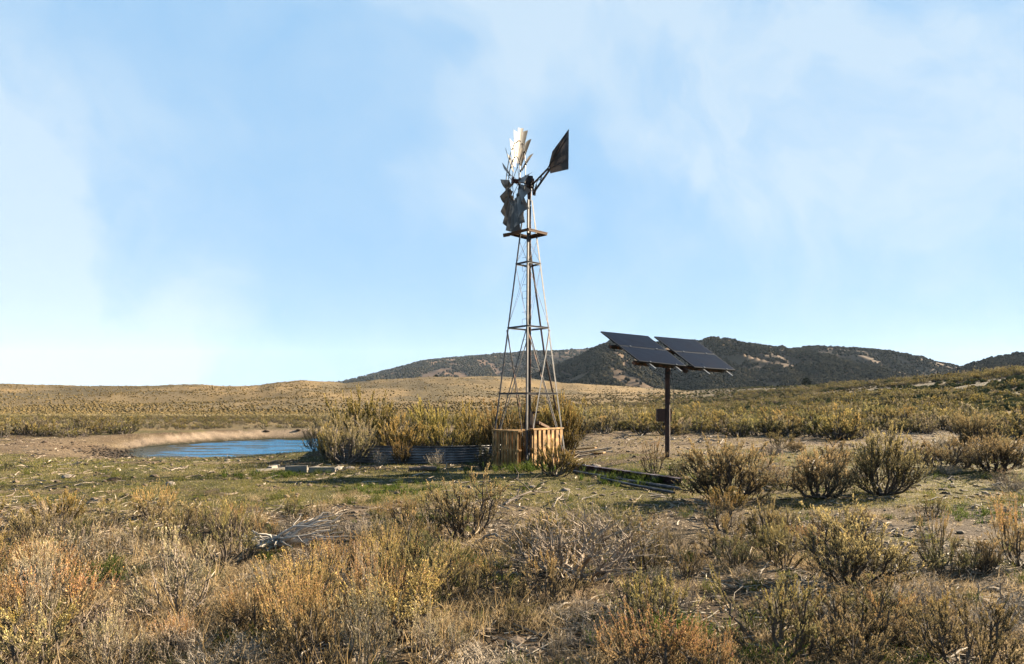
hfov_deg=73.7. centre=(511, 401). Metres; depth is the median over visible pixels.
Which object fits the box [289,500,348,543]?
sagebrush
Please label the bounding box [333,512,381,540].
dead shrub
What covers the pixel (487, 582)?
sagebrush
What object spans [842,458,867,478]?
sagebrush
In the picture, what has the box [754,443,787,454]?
sagebrush
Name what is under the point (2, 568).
sagebrush
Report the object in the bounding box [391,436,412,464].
sagebrush
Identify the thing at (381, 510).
stalky bush
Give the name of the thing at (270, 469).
plank
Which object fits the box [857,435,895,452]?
sagebrush
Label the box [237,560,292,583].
dead shrub
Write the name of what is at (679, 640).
stalky bush
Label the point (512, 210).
windmill
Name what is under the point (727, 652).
stalky bush
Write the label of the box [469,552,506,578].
sagebrush
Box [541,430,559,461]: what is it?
pallet
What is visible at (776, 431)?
sagebrush
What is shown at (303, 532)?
driftwood
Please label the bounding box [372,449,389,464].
dead shrub
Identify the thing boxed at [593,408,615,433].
sagebrush
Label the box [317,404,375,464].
sagebrush
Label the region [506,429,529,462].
pallet
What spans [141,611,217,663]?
sagebrush
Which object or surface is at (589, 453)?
board
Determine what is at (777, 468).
sagebrush
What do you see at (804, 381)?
juniper tree
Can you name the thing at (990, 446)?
sagebrush
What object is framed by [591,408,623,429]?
sagebrush
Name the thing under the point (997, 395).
sagebrush cover
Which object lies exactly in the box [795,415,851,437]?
sagebrush
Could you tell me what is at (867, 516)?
sagebrush
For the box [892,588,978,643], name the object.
sagebrush
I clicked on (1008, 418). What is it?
sagebrush
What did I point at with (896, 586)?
sagebrush
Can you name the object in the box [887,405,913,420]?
sagebrush
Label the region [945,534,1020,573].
sagebrush
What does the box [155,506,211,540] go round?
sagebrush
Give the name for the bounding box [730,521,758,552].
sagebrush
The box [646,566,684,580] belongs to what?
dead shrub
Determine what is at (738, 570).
sagebrush
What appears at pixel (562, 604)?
fallen branch
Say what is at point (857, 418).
sagebrush
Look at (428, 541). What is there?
sagebrush
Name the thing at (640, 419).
sagebrush
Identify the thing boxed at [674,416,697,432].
sagebrush
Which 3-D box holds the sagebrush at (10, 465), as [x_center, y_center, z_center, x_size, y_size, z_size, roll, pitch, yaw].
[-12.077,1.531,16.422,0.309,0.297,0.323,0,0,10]
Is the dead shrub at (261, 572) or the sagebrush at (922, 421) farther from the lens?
the sagebrush at (922, 421)
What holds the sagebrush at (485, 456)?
on the ground at (172, 435)
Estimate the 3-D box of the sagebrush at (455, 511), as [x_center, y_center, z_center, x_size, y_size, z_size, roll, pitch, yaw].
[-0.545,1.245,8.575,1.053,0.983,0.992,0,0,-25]
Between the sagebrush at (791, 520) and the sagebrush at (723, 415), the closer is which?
the sagebrush at (791, 520)
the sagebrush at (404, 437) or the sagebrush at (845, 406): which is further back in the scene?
the sagebrush at (845, 406)
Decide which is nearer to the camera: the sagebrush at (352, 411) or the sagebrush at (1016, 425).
the sagebrush at (352, 411)
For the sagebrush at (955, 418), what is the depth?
33.73 m
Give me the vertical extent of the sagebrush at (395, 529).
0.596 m
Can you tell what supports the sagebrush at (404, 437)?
on the ground at (172, 435)
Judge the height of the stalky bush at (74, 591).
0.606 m
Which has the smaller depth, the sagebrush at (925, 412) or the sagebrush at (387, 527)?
the sagebrush at (387, 527)
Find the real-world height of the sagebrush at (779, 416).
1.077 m
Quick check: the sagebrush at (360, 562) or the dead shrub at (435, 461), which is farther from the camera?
the dead shrub at (435, 461)
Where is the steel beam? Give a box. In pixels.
[568,463,683,485]
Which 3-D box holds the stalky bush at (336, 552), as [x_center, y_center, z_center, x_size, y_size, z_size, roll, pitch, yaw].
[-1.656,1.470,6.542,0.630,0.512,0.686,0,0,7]
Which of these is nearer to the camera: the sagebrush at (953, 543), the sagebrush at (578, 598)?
the sagebrush at (578, 598)
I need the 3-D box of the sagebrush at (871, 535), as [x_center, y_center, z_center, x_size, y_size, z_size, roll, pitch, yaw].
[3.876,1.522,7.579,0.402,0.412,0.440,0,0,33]
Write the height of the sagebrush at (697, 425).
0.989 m
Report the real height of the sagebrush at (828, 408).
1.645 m
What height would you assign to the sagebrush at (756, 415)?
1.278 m
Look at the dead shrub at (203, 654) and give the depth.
4.33 m
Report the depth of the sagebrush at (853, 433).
26.26 m
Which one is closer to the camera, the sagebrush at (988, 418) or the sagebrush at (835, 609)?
the sagebrush at (835, 609)
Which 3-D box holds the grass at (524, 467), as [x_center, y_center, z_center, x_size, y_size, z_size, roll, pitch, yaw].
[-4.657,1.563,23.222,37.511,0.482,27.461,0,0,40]
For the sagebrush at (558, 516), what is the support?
on the ground at (172, 435)
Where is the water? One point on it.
(231, 448)
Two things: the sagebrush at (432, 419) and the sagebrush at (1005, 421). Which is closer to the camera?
the sagebrush at (432, 419)
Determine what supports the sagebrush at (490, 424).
on the ground at (172, 435)
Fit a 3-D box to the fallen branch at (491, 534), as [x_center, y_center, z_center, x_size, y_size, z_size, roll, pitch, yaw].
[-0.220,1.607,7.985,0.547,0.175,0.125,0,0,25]
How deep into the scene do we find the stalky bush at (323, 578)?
5.60 m
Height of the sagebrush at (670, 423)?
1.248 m
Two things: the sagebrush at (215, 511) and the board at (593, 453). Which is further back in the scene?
the board at (593, 453)
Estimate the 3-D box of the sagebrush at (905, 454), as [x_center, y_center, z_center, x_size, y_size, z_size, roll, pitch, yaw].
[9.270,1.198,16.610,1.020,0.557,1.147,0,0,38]
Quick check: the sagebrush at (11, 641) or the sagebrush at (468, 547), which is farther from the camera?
the sagebrush at (468, 547)
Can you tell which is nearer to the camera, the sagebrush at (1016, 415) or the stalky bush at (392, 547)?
the stalky bush at (392, 547)
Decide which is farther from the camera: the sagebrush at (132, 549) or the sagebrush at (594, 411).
the sagebrush at (594, 411)
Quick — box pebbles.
[0,434,1023,663]
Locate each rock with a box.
[61,474,74,478]
[107,477,120,480]
[165,481,175,485]
[560,488,569,491]
[686,549,707,558]
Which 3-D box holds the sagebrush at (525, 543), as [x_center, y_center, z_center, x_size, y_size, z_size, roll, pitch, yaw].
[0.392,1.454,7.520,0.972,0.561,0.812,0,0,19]
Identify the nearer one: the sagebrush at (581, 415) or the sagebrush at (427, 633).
the sagebrush at (427, 633)
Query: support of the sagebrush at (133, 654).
on the ground at (172, 435)
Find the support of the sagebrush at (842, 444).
on the ground at (172, 435)
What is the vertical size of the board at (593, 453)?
0.186 m
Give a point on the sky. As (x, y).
(205, 192)
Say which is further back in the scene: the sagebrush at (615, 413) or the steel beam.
the sagebrush at (615, 413)
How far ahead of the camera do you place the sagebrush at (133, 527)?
7.97 m
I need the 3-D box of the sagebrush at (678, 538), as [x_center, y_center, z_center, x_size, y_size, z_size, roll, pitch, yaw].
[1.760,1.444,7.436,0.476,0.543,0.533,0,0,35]
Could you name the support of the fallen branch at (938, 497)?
on the ground at (172, 435)
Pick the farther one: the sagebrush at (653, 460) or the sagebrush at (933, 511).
the sagebrush at (653, 460)
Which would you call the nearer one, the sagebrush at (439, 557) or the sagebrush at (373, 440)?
the sagebrush at (439, 557)
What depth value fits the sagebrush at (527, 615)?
5.09 m
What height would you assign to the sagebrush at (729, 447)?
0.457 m
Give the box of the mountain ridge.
[356,349,588,378]
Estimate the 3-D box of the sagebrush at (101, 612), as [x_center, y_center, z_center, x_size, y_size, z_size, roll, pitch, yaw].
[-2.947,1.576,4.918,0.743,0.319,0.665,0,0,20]
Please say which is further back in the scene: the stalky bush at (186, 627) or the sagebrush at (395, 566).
the sagebrush at (395, 566)
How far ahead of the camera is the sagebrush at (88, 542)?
6.82 m
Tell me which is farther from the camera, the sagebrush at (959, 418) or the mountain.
the mountain
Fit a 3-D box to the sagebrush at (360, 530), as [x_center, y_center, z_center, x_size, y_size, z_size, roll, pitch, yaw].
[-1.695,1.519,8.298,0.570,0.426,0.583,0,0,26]
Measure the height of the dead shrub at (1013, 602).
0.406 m
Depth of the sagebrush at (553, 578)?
5.62 m
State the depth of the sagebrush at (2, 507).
8.91 m
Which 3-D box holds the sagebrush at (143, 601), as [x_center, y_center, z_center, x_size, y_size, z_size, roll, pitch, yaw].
[-2.771,1.329,5.454,0.907,0.791,0.818,0,0,-17]
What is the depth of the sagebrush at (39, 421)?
35.99 m
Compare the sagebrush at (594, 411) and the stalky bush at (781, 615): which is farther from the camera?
the sagebrush at (594, 411)
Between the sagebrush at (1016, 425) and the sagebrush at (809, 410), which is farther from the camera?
the sagebrush at (809, 410)
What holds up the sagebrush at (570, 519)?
on the ground at (172, 435)
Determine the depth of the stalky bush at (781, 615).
4.57 m
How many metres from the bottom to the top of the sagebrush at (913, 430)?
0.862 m
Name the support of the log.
on the ground at (172, 435)
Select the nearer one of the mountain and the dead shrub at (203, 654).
the dead shrub at (203, 654)
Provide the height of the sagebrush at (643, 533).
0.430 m
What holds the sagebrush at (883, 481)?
on the ground at (172, 435)
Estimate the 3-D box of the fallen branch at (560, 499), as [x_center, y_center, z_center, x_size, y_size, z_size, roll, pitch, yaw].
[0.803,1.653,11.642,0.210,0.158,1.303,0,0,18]
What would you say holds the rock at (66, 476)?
on the ground at (172, 435)
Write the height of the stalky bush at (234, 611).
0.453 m
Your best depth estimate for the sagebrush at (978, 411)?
46.50 m
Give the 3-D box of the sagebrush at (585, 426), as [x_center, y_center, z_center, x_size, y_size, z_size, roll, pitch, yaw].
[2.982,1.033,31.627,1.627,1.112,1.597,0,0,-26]
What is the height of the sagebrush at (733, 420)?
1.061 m
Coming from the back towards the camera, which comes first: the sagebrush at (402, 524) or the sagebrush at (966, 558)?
the sagebrush at (402, 524)
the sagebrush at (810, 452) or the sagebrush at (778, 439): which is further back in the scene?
the sagebrush at (778, 439)
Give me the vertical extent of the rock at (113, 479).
0.122 m
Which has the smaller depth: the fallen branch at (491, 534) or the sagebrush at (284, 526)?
the fallen branch at (491, 534)
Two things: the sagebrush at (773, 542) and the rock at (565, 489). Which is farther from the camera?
the rock at (565, 489)
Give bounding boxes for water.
[121,438,365,457]
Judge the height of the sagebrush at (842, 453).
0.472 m
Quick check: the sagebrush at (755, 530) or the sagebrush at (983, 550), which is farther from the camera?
the sagebrush at (755, 530)
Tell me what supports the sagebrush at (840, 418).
on the ground at (172, 435)
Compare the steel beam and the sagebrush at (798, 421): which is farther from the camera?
the sagebrush at (798, 421)
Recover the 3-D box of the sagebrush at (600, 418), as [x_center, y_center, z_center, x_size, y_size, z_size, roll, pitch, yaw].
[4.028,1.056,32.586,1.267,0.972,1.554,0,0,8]
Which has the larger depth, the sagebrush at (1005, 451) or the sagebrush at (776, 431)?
the sagebrush at (776, 431)
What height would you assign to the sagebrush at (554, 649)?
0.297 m
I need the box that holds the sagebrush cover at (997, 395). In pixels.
[0,364,1023,439]
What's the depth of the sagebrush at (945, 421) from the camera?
34.66 m
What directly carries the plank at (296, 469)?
on the ground at (172, 435)
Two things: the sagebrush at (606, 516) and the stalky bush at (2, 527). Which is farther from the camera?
the sagebrush at (606, 516)
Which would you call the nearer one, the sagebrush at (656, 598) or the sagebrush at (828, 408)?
the sagebrush at (656, 598)
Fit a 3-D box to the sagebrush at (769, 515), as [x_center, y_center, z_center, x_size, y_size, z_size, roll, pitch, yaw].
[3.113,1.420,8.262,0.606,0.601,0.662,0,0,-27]
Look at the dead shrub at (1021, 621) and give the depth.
5.05 m
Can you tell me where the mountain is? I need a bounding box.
[532,340,956,387]
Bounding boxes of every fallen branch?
[342,460,385,469]
[474,533,512,546]
[504,468,551,504]
[547,602,581,612]
[552,491,571,507]
[795,495,841,505]
[922,494,952,500]
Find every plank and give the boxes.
[256,467,284,471]
[268,464,279,467]
[285,465,307,472]
[309,467,334,472]
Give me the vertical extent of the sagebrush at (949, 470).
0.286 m
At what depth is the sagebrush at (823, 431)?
26.49 m
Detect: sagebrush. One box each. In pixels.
[0,493,28,533]
[0,525,19,560]
[0,536,104,601]
[0,542,15,592]
[0,594,117,663]
[1,460,18,469]
[3,508,56,544]
[20,507,50,534]
[21,489,88,527]
[21,495,78,535]
[23,416,49,432]
[24,515,119,574]
[46,592,164,647]
[48,510,97,550]
[72,602,156,663]
[75,604,139,661]
[83,496,132,529]
[96,521,159,558]
[104,516,226,618]
[108,528,137,544]
[112,513,168,546]
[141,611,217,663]
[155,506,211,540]
[157,497,209,533]
[180,492,268,565]
[191,509,217,527]
[200,498,269,543]
[203,493,254,533]
[246,511,267,531]
[254,517,278,539]
[255,579,374,663]
[267,515,308,533]
[271,540,359,575]
[275,488,317,522]
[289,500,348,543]
[300,404,346,450]
[310,498,334,514]
[316,421,341,459]
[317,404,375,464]
[322,538,385,591]
[323,384,399,445]
[339,407,398,445]
[347,512,393,541]
[348,507,437,563]
[358,519,396,547]
[367,393,416,445]
[376,412,431,445]
[377,549,430,592]
[385,511,422,533]
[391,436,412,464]
[398,526,456,571]
[399,486,452,523]
[401,590,478,663]
[404,532,479,592]
[406,394,466,445]
[409,504,447,535]
[417,422,474,445]
[424,547,480,604]
[425,462,522,539]
[442,539,476,560]
[447,399,489,445]
[457,423,487,445]
[459,492,667,594]
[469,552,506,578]
[471,549,530,599]
[474,442,497,469]
[476,398,523,444]
[492,395,545,440]
[499,597,538,628]
[503,544,596,604]
[509,513,589,557]
[509,518,534,541]
[524,438,588,476]
[528,394,587,455]
[530,499,581,543]
[537,391,582,447]
[539,624,571,663]
[552,510,585,530]
[564,515,609,555]
[565,588,591,620]
[567,397,587,414]
[574,414,594,431]
[575,406,601,431]
[576,410,590,420]
[579,414,592,433]
[582,498,624,528]
[584,414,605,432]
[587,402,610,419]
[589,413,607,432]
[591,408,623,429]
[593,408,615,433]
[596,559,719,662]
[597,404,622,427]
[605,565,674,619]
[606,504,654,540]
[619,412,652,429]
[622,405,645,424]
[622,530,671,570]
[623,513,662,547]
[624,407,655,417]
[630,411,650,427]
[630,417,652,434]
[638,433,668,473]
[640,575,674,604]
[649,418,681,435]
[649,523,675,545]
[650,412,680,434]
[655,510,702,557]
[659,544,708,577]
[664,459,687,477]
[668,432,787,506]
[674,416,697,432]
[675,406,693,415]
[687,405,715,430]
[688,415,709,433]
[692,512,752,556]
[693,400,720,423]
[693,490,746,532]
[702,485,753,508]
[708,410,735,430]
[711,534,762,568]
[715,410,729,424]
[717,417,751,436]
[721,442,737,453]
[725,413,750,433]
[726,406,743,426]
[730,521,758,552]
[731,561,767,579]
[736,496,792,541]
[737,409,759,418]
[738,411,759,433]
[741,418,772,435]
[744,522,781,546]
[745,406,765,414]
[748,517,802,559]
[753,407,785,436]
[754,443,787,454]
[757,449,800,481]
[759,413,786,426]
[759,413,787,426]
[760,421,787,436]
[761,519,821,568]
[762,464,813,491]
[763,429,799,448]
[770,410,804,436]
[771,493,945,584]
[771,505,798,530]
[773,576,817,608]
[776,415,799,436]
[778,443,866,498]
[783,571,908,656]
[785,439,806,451]
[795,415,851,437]
[796,408,832,436]
[800,450,821,461]
[801,508,850,541]
[803,402,819,419]
[803,411,828,421]
[805,607,903,663]
[812,437,854,460]
[817,407,853,439]
[818,405,847,417]
[821,402,836,416]
[822,416,855,439]
[822,447,853,463]
[825,419,938,495]
[829,571,937,624]
[832,413,853,425]
[833,402,861,439]
[840,422,860,439]
[840,583,929,645]
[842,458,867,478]
[847,523,880,548]
[849,504,879,531]
[853,550,890,570]
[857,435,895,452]
[861,567,957,615]
[865,400,885,416]
[874,469,916,490]
[875,404,903,427]
[881,440,914,461]
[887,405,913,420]
[890,587,1023,663]
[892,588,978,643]
[894,416,937,432]
[899,435,943,460]
[906,412,939,432]
[908,497,946,518]
[910,405,936,421]
[911,507,964,564]
[913,435,981,469]
[920,530,980,579]
[925,434,952,450]
[928,447,951,459]
[934,462,963,474]
[937,407,961,417]
[939,415,955,430]
[941,445,974,466]
[944,442,977,454]
[945,409,1006,448]
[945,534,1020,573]
[947,412,987,429]
[953,412,969,425]
[953,431,1023,471]
[966,406,993,414]
[967,437,1005,459]
[974,405,1000,431]
[983,416,1008,434]
[985,433,1015,449]
[986,478,1023,491]
[987,467,1023,487]
[991,421,1022,435]
[999,411,1022,425]
[1004,402,1023,433]
[1004,414,1023,434]
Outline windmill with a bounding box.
[491,128,568,462]
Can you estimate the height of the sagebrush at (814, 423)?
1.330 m
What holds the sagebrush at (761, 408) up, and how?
on the ground at (172, 435)
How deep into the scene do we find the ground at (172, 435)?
13.73 m
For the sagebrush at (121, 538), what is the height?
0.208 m
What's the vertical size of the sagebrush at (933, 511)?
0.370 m
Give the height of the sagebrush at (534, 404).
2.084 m
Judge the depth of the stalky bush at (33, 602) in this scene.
4.83 m
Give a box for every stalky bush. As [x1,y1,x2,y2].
[0,509,9,542]
[0,528,66,644]
[0,532,8,546]
[0,532,44,579]
[0,553,123,640]
[0,559,44,634]
[0,590,37,659]
[8,536,113,592]
[128,476,179,519]
[146,608,234,651]
[213,577,298,632]
[243,540,349,605]
[253,561,341,656]
[258,566,370,633]
[304,531,368,580]
[319,562,407,663]
[331,547,410,613]
[334,547,463,640]
[358,525,421,577]
[369,502,397,523]
[380,490,419,522]
[396,519,437,549]
[439,546,490,583]
[589,593,769,663]
[666,605,738,663]
[689,561,857,659]
[785,521,831,552]
[984,487,1023,566]
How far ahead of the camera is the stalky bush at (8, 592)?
4.94 m
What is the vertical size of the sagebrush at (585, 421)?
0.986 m
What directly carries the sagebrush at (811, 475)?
on the ground at (172, 435)
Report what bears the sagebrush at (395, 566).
on the ground at (172, 435)
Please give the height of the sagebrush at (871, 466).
1.431 m
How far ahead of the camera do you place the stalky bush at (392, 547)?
6.58 m
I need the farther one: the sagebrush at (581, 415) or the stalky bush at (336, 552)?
the sagebrush at (581, 415)
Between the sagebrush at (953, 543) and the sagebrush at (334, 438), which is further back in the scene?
the sagebrush at (334, 438)
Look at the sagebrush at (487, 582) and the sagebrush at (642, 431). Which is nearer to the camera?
the sagebrush at (487, 582)
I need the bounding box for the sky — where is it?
[0,0,1023,385]
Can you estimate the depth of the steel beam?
14.79 m
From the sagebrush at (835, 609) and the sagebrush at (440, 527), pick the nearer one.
the sagebrush at (835, 609)
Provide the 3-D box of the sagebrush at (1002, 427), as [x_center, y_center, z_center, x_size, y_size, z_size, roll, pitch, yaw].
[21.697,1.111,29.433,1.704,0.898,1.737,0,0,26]
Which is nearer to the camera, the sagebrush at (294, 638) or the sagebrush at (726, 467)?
the sagebrush at (294, 638)
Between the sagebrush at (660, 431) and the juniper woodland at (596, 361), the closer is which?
the sagebrush at (660, 431)
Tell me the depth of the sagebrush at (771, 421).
28.43 m
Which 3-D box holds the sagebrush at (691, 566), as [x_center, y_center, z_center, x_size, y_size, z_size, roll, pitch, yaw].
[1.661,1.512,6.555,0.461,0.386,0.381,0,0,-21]
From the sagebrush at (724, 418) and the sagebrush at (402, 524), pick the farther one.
the sagebrush at (724, 418)
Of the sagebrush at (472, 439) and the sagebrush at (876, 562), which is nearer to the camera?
the sagebrush at (876, 562)
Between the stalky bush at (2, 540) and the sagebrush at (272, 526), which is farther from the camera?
the sagebrush at (272, 526)
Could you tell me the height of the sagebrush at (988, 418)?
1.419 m
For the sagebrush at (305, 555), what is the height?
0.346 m
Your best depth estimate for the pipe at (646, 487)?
13.44 m
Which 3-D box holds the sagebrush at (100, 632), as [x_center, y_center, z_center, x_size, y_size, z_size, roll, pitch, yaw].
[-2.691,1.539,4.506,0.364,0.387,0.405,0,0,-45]
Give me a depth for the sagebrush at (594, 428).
32.46 m
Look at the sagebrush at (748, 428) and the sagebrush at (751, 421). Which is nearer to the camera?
the sagebrush at (748, 428)
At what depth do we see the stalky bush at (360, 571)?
5.48 m
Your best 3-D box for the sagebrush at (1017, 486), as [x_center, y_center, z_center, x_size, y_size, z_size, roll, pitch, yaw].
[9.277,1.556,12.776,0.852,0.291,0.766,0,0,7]
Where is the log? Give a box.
[408,465,436,471]
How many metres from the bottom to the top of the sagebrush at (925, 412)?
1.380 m
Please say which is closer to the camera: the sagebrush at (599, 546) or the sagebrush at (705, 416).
the sagebrush at (599, 546)
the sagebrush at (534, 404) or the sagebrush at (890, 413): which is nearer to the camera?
the sagebrush at (534, 404)
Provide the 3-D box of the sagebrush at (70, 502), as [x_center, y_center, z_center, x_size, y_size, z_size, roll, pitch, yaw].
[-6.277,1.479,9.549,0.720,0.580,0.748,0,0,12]
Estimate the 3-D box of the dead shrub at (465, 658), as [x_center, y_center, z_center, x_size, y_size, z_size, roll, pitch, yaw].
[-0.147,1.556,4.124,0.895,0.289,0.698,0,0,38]
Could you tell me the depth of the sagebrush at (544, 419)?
20.35 m
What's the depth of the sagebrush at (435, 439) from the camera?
19.76 m
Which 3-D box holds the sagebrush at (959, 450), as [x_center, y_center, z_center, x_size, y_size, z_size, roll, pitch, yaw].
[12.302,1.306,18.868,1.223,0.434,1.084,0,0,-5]
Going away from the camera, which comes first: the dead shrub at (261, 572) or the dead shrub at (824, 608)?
the dead shrub at (824, 608)
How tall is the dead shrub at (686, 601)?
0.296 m
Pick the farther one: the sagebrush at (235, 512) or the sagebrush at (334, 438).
the sagebrush at (334, 438)
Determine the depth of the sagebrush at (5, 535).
7.17 m
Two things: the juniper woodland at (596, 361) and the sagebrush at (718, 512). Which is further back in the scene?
the juniper woodland at (596, 361)
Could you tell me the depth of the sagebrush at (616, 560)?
6.42 m
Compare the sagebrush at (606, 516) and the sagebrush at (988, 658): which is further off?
the sagebrush at (606, 516)
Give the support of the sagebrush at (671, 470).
on the ground at (172, 435)
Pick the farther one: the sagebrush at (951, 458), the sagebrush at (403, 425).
the sagebrush at (403, 425)
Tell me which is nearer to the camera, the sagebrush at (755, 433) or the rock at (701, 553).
the rock at (701, 553)
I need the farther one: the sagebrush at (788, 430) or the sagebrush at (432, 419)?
the sagebrush at (788, 430)
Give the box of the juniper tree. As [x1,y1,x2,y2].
[801,378,810,384]
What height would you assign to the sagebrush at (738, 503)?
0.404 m
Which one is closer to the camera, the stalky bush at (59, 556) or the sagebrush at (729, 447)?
the stalky bush at (59, 556)
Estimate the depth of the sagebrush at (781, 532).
7.30 m
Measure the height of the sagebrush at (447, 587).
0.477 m
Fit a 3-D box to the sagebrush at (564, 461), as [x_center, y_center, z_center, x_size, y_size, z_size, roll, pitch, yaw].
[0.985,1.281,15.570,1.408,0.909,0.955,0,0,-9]
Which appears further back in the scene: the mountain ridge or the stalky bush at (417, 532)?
the mountain ridge
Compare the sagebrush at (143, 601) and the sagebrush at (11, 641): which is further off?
the sagebrush at (143, 601)
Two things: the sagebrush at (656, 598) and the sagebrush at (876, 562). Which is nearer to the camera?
the sagebrush at (656, 598)
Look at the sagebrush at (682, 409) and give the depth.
43.82 m
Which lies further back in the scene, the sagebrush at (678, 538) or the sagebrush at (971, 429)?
the sagebrush at (971, 429)
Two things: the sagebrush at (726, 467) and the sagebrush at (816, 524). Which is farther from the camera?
the sagebrush at (726, 467)
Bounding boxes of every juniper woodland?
[338,347,589,382]
[525,336,960,390]
[942,351,1023,374]
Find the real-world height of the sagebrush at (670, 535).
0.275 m
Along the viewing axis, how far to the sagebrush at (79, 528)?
7.69 m
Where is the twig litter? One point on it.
(695, 500)
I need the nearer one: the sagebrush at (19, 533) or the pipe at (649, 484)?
the sagebrush at (19, 533)
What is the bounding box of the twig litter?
[0,430,1023,663]
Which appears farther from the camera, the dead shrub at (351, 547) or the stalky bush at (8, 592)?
the dead shrub at (351, 547)
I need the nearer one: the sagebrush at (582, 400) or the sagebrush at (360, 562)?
the sagebrush at (360, 562)
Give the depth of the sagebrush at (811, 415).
45.17 m
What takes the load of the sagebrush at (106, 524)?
on the ground at (172, 435)
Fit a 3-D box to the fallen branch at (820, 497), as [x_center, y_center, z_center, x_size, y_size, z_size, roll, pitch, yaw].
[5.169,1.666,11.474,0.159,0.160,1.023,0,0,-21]
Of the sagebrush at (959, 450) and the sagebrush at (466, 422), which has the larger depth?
the sagebrush at (466, 422)
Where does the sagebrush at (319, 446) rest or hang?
on the ground at (172, 435)
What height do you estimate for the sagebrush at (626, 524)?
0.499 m
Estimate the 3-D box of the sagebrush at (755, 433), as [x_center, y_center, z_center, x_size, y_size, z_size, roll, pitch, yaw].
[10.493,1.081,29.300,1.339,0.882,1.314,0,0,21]
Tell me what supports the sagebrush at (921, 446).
on the ground at (172, 435)
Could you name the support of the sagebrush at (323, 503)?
on the ground at (172, 435)
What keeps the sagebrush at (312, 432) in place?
on the ground at (172, 435)
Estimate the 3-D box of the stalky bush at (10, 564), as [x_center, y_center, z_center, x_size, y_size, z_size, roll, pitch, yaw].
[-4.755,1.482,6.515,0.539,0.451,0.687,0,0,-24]
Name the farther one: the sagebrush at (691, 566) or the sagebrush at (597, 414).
the sagebrush at (597, 414)
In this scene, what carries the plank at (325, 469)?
on the ground at (172, 435)
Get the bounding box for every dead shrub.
[159,626,285,663]
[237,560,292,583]
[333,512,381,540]
[339,538,366,557]
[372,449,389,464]
[422,449,442,465]
[425,634,538,663]
[544,596,626,635]
[549,618,609,652]
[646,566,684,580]
[669,579,700,610]
[758,575,863,627]
[810,542,859,569]
[916,565,1023,618]
[956,596,1023,637]
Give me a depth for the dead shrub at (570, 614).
5.08 m
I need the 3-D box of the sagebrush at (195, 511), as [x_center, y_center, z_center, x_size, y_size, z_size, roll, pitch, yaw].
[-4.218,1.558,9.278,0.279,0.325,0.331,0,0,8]
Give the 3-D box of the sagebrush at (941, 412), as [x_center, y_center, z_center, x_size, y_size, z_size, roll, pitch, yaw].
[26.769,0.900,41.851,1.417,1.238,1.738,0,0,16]
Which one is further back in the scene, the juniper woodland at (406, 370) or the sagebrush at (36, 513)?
the juniper woodland at (406, 370)
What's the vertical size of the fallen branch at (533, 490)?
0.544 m
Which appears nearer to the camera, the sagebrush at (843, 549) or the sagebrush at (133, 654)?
the sagebrush at (133, 654)
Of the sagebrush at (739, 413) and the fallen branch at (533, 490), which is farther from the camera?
the sagebrush at (739, 413)
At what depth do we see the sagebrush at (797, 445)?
19.80 m
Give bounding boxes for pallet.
[491,429,522,467]
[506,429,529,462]
[529,427,563,466]
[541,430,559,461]
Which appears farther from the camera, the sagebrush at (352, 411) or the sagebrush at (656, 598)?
the sagebrush at (352, 411)
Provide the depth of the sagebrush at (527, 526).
8.17 m
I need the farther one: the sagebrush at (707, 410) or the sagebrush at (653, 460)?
the sagebrush at (707, 410)
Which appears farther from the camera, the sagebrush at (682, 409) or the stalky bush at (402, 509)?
the sagebrush at (682, 409)
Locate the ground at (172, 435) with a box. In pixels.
[0,375,1023,663]
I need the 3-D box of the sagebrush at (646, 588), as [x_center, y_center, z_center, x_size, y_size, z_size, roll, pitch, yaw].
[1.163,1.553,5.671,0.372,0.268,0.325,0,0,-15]
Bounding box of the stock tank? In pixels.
[339,436,500,463]
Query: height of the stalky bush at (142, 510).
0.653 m
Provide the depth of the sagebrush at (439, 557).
6.05 m
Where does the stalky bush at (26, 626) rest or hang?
on the ground at (172, 435)
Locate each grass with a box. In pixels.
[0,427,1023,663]
[0,436,1023,663]
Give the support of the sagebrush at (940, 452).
on the ground at (172, 435)
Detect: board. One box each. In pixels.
[535,421,549,427]
[571,452,605,455]
[577,447,611,453]
[578,450,613,456]
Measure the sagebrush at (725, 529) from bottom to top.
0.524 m
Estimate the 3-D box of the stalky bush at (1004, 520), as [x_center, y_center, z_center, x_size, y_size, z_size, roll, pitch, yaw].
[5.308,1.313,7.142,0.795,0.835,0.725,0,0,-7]
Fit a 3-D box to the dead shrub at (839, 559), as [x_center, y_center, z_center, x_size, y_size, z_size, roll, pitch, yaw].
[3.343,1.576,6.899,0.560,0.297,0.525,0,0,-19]
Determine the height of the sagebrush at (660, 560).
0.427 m
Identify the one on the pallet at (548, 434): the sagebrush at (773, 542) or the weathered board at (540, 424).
the weathered board at (540, 424)
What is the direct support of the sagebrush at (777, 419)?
on the ground at (172, 435)
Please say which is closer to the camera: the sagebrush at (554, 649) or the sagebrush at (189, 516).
the sagebrush at (554, 649)
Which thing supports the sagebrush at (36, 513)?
on the ground at (172, 435)
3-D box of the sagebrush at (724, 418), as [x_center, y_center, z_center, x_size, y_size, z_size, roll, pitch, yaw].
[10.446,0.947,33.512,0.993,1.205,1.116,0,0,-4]
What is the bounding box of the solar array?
[600,331,734,458]
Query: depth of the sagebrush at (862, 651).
4.29 m
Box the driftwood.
[237,512,347,551]
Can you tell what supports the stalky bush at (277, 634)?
on the ground at (172, 435)
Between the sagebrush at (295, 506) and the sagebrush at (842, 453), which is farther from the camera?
the sagebrush at (842, 453)
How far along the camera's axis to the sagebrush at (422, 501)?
9.39 m
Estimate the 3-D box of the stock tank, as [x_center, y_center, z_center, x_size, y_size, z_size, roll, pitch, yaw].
[-2.750,1.477,21.300,5.740,0.552,5.741,0,0,0]
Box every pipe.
[572,470,680,489]
[600,477,674,493]

